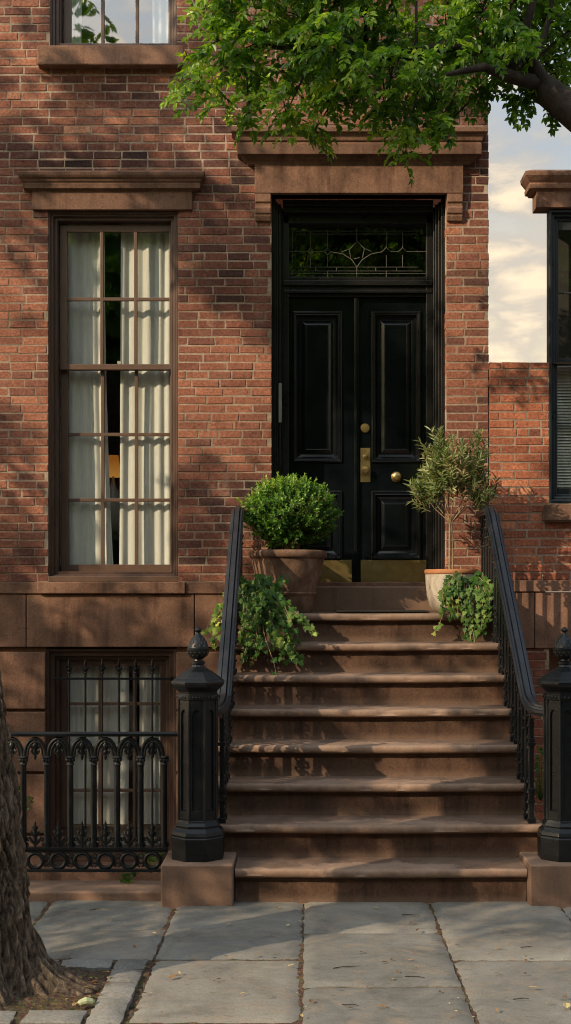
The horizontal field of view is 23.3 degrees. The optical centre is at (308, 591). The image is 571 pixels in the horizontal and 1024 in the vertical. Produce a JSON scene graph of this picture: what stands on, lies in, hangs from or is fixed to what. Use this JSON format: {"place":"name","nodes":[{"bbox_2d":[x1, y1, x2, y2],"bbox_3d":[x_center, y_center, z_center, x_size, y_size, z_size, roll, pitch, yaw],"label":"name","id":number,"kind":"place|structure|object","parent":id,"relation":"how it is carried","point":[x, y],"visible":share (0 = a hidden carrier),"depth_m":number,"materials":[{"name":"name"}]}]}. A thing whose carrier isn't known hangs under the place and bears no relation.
{"place":"outdoors","nodes":[
{"label":"outdoors","id":0,"kind":"place"},
{"bbox_2d":[2,958,153,1023],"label":"soil","id":1,"kind":"structure","parent":0,"point":[21,1005],"depth_m":5.94,"materials":[{"name":"brown soil"}]},
{"bbox_2d":[0,1011,15,1023],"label":"paving block","id":2,"kind":"structure","parent":1,"relation":"on","point":[6,1017],"depth_m":5.68,"materials":[{"name":"grey stone"}]},
{"bbox_2d":[0,671,99,1010],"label":"street tree","id":3,"kind":"object","parent":1,"relation":"on","point":[29,966],"visible":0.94,"depth_m":6.07,"materials":[{"name":"brown plant"}]},
{"bbox_2d":[20,1010,86,1023],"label":"paving block","id":4,"kind":"structure","parent":1,"relation":"on","point":[54,1016],"depth_m":5.66,"materials":[{"name":"grey stone"}]},
{"bbox_2d":[77,997,94,1005],"bbox_3d":[-0.941,1.732,5.864,0.075,0.038,0.034,0,0,-12],"label":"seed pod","id":5,"kind":"object","parent":1,"relation":"on","point":[85,1001],"visible":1,"depth_m":5.85,"materials":[{"name":"yellow plant"}]},
{"bbox_2d":[61,959,113,971],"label":"paving block","id":6,"kind":"structure","parent":1,"relation":"on","point":[92,965],"depth_m":6.47,"materials":[{"name":"grey stone"}]},
{"bbox_2d":[86,997,131,1023],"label":"paving block","id":7,"kind":"structure","parent":1,"relation":"on","point":[108,1010],"depth_m":5.76,"materials":[{"name":"grey stone"}]},
{"bbox_2d":[98,982,137,998],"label":"paving block","id":8,"kind":"structure","parent":1,"relation":"on","point":[119,990],"depth_m":6.05,"materials":[{"name":"grey stone"}]},
{"bbox_2d":[106,969,142,982],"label":"paving block","id":9,"kind":"structure","parent":1,"relation":"on","point":[125,975],"depth_m":6.28,"materials":[{"name":"grey stone"}]},
{"bbox_2d":[113,959,147,970],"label":"paving block","id":10,"kind":"structure","parent":1,"relation":"on","point":[138,964],"depth_m":6.48,"materials":[{"name":"grey stone"}]},
{"bbox_2d":[29,900,570,1023],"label":"sidewalk","id":11,"kind":"structure","parent":0,"point":[209,939],"depth_m":6.65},
{"bbox_2d":[159,0,570,187],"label":"locust tree","id":12,"kind":"object","parent":11,"relation":"on","point":[504,55],"visible":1,"depth_m":8.20,"materials":[{"name":"green plant"}]},
{"bbox_2d":[32,774,570,1023],"bbox_3d":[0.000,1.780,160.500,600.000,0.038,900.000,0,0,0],"label":"ground","id":13,"kind":"structure","parent":0,"point":[301,990],"depth_m":6.64,"materials":[{"name":"grey concrete"}]},
{"bbox_2d":[0,0,488,880],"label":"town house","id":14,"kind":"structure","parent":13,"relation":"on","point":[328,324],"depth_m":10.50,"materials":[{"name":"red brick"}]},
{"bbox_2d":[63,0,81,42],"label":"curtain","id":15,"kind":"object","parent":14,"relation":"hanging from","point":[76,20],"visible":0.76,"depth_m":10.73,"materials":[{"name":"fabric"}]},
{"bbox_2d":[60,233,112,566],"bbox_3d":[-1.721,-1.551,10.731,0.421,2.721,0.036,0,0,0],"label":"curtain","id":16,"kind":"object","parent":14,"relation":"hanging from","point":[84,398],"visible":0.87,"depth_m":10.73,"materials":[{"name":"fabric"}]},
{"bbox_2d":[70,666,128,844],"bbox_3d":[-1.672,1.297,10.730,0.565,1.614,0.037,0,0,0],"label":"curtain","id":17,"kind":"object","parent":14,"relation":"hanging from","point":[110,712],"visible":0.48,"depth_m":10.73,"materials":[{"name":"fabric"}]},
{"bbox_2d":[42,649,175,880],"bbox_3d":[-1.496,1.321,10.565,1.026,1.775,0.270,0,0,0],"label":"window","id":18,"kind":"structure","parent":14,"relation":"in","point":[57,659],"depth_m":10.60,"materials":[{"name":"brown glass"}]},
{"bbox_2d":[37,0,184,68],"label":"window","id":19,"kind":"structure","parent":14,"relation":"in","point":[56,55],"depth_m":10.42,"materials":[{"name":"brown stone"}]},
{"bbox_2d":[17,170,205,593],"bbox_3d":[-1.483,-1.582,10.550,1.408,3.194,0.300,0,0,0],"label":"window","id":20,"kind":"structure","parent":14,"relation":"in","point":[75,201],"depth_m":10.53,"materials":[{"name":"brown glass"}]},
{"bbox_2d":[112,535,118,541],"bbox_3d":[-1.556,-0.125,11.115,0.500,0.637,0.470,0,0,0],"label":"side table","id":21,"kind":"object","parent":14,"relation":"in","point":[115,538],"visible":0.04,"depth_m":10.88,"materials":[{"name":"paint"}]},
{"bbox_2d":[109,455,119,534],"bbox_3d":[-1.556,-0.765,11.050,0.170,0.640,0.170,0,0,0],"label":"table lamp","id":22,"kind":"object","parent":21,"relation":"on","point":[114,468],"visible":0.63,"depth_m":11.00,"materials":[{"name":"ceramic"}]},
{"bbox_2d":[119,233,169,564],"bbox_3d":[-1.254,-1.551,10.731,0.421,2.721,0.036,0,0,0],"label":"curtain","id":23,"kind":"object","parent":14,"relation":"hanging from","point":[153,417],"visible":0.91,"depth_m":10.73,"materials":[{"name":"fabric"}]},
{"bbox_2d":[140,666,159,844],"bbox_3d":[-1.182,1.297,10.731,0.254,1.614,0.036,0,0,0],"label":"curtain","id":24,"kind":"object","parent":14,"relation":"hanging from","point":[145,710],"visible":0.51,"depth_m":10.73,"materials":[{"name":"fabric"}]},
{"bbox_2d":[152,0,167,42],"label":"curtain","id":25,"kind":"object","parent":14,"relation":"hanging from","point":[159,21],"visible":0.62,"depth_m":10.73,"materials":[{"name":"fabric"}]},
{"bbox_2d":[289,297,358,581],"bbox_3d":[0.080,-1.166,10.810,0.618,2.239,0.080,0,0,0],"label":"door","id":26,"kind":"structure","parent":14,"relation":"in","point":[323,332],"depth_m":10.80,"materials":[{"name":"black paint"}]},
{"bbox_2d":[359,298,425,581],"bbox_3d":[0.692,-1.166,10.789,0.621,2.239,0.121,0,0,0],"label":"door","id":27,"kind":"structure","parent":14,"relation":"in","point":[392,331],"depth_m":10.80,"materials":[{"name":"black paint"}]},
{"bbox_2d":[488,170,570,822],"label":"neighbour building","id":28,"kind":"structure","parent":13,"relation":"on","point":[531,503],"depth_m":10.50,"materials":[{"name":"red brick"}]},
{"bbox_2d":[520,170,570,520],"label":"window","id":29,"kind":"structure","parent":28,"relation":"in","point":[549,191],"depth_m":10.53,"materials":[{"name":"blue paint"}]},
{"bbox_2d":[557,366,570,487],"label":"window blind","id":30,"kind":"object","parent":28,"relation":"attached to","point":[563,444],"depth_m":10.68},
{"bbox_2d":[335,610,428,611],"bbox_3d":[0.528,0.141,10.110,0.666,0.012,0.460,0,0,0],"label":"door mat","id":31,"kind":"object","parent":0,"point":[381,611],"depth_m":9.97,"materials":[{"name":"brown stone"}]},
{"bbox_2d":[488,0,570,362],"label":"sky","id":32,"kind":"structure","parent":0,"point":[517,244],"materials":[{"name":"white"}]},
{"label":"areaway floor","id":33,"kind":"structure","parent":0,"visible":0},
{"bbox_2d":[18,785,33,809],"bbox_3d":[-2.020,1.443,9.515,0.210,0.233,0.220,0,0,30],"label":"weed plant","id":34,"kind":"object","parent":33,"relation":"on","point":[28,798],"visible":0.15,"depth_m":9.55,"materials":[{"name":"green plant"}]},
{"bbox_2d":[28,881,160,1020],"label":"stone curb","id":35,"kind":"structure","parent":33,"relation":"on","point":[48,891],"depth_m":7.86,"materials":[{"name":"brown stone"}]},
{"bbox_2d":[8,732,177,871],"bbox_3d":[-2.423,1.259,8.000,3.370,0.900,0.056,0,0,0],"label":"iron fence","id":36,"kind":"object","parent":35,"relation":"on","point":[82,741],"visible":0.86,"depth_m":7.99,"materials":[{"name":"black metal"}]},
{"bbox_2d":[120,872,135,882],"bbox_3d":[-1.052,1.671,8.086,0.095,0.087,0.092,0,0,0],"label":"weed plant","id":37,"kind":"object","parent":35,"relation":"on","point":[126,880],"visible":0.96,"depth_m":8.09,"materials":[{"name":"green plant"}]},
{"bbox_2d":[140,853,160,872],"bbox_3d":[-0.994,1.666,8.601,0.166,0.163,0.141,0,0,-39],"label":"weed plant","id":38,"kind":"object","parent":33,"relation":"on","point":[150,859],"visible":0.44,"depth_m":8.59,"materials":[{"name":"green plant"}]},
{"bbox_2d":[161,586,570,908],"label":"stoop","id":39,"kind":"object","parent":33,"relation":"on","point":[372,756],"visible":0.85,"depth_m":8.60,"materials":[{"name":"brown stone"}]},
{"bbox_2d":[171,627,224,861],"bbox_3d":[-0.631,0.860,7.920,0.296,1.316,0.296,0,0,0],"label":"newel post","id":40,"kind":"object","parent":39,"relation":"on","point":[198,834],"visible":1,"depth_m":7.83,"materials":[{"name":"black metal"}]},
{"bbox_2d":[217,506,245,822],"bbox_3d":[-0.531,0.371,9.228,0.143,1.976,2.503,0,0,0],"label":"stair railing","id":41,"kind":"object","parent":39,"relation":"on","point":[227,668],"visible":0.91,"depth_m":8.72,"materials":[{"name":"black metal"}]},
{"bbox_2d":[201,573,318,676],"bbox_3d":[-0.321,0.229,9.565,0.523,0.716,0.868,0,0,-33],"label":"ivy plant","id":42,"kind":"object","parent":39,"relation":"on","point":[261,597],"visible":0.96,"depth_m":9.42,"materials":[{"name":"green plant"}]},
{"bbox_2d":[248,549,326,611],"bbox_3d":[-0.151,-0.075,10.070,0.570,0.447,0.570,0,0,0],"label":"plant pot","id":43,"kind":"object","parent":39,"relation":"on","point":[301,570],"visible":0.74,"depth_m":9.86,"materials":[{"name":"ceramic"}]},
{"bbox_2d":[235,471,343,549],"bbox_3d":[-0.139,-0.542,10.062,0.796,0.645,0.709,0,0,0],"label":"boxwood shrub","id":44,"kind":"object","parent":43,"relation":"on","point":[304,509],"visible":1,"depth_m":9.90,"materials":[{"name":"green plant"}]},
{"bbox_2d":[424,569,477,611],"bbox_3d":[1.040,-0.006,10.100,0.394,0.310,0.394,0,0,0],"label":"plant pot","id":45,"kind":"object","parent":39,"relation":"on","point":[434,578],"visible":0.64,"depth_m":9.97,"materials":[{"name":"beige ceramic"}]},
{"bbox_2d":[403,426,501,568],"bbox_3d":[1.036,-0.670,10.100,0.699,1.077,0.551,0,0,18],"label":"olive tree","id":46,"kind":"object","parent":45,"relation":"on","point":[440,470],"visible":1,"depth_m":10.03,"materials":[{"name":"green plant"}]},
{"bbox_2d":[447,594,461,612],"bbox_3d":[1.033,0.077,9.825,0.140,0.128,0.140,-16,14,0],"label":"flower pot","id":47,"kind":"object","parent":39,"relation":"on","point":[457,610],"visible":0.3,"depth_m":9.79,"materials":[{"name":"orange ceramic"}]},
{"bbox_2d":[431,570,493,641],"bbox_3d":[1.105,0.143,9.704,0.366,0.590,0.386,0,0,30],"label":"ivy plant","id":48,"kind":"object","parent":39,"relation":"on","point":[458,588],"visible":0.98,"depth_m":9.68,"materials":[{"name":"green plant"}]},
{"bbox_2d":[475,506,542,823],"bbox_3d":[1.333,0.371,9.226,0.157,1.976,2.507,0,0,0],"label":"stair railing","id":49,"kind":"object","parent":39,"relation":"on","point":[519,697],"visible":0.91,"depth_m":8.80,"materials":[{"name":"black metal"}]},
{"bbox_2d":[537,627,570,861],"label":"newel post","id":50,"kind":"object","parent":39,"relation":"on","point":[554,837],"visible":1,"depth_m":7.83,"materials":[{"name":"black metal"}]},
{"bbox_2d":[534,745,542,800],"bbox_3d":[1.567,1.227,9.290,0.340,0.397,0.414,0,0,-35],"label":"weed plant","id":51,"kind":"object","parent":33,"relation":"on","point":[539,784],"visible":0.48,"depth_m":9.28,"materials":[{"name":"green plant"}]}
]}

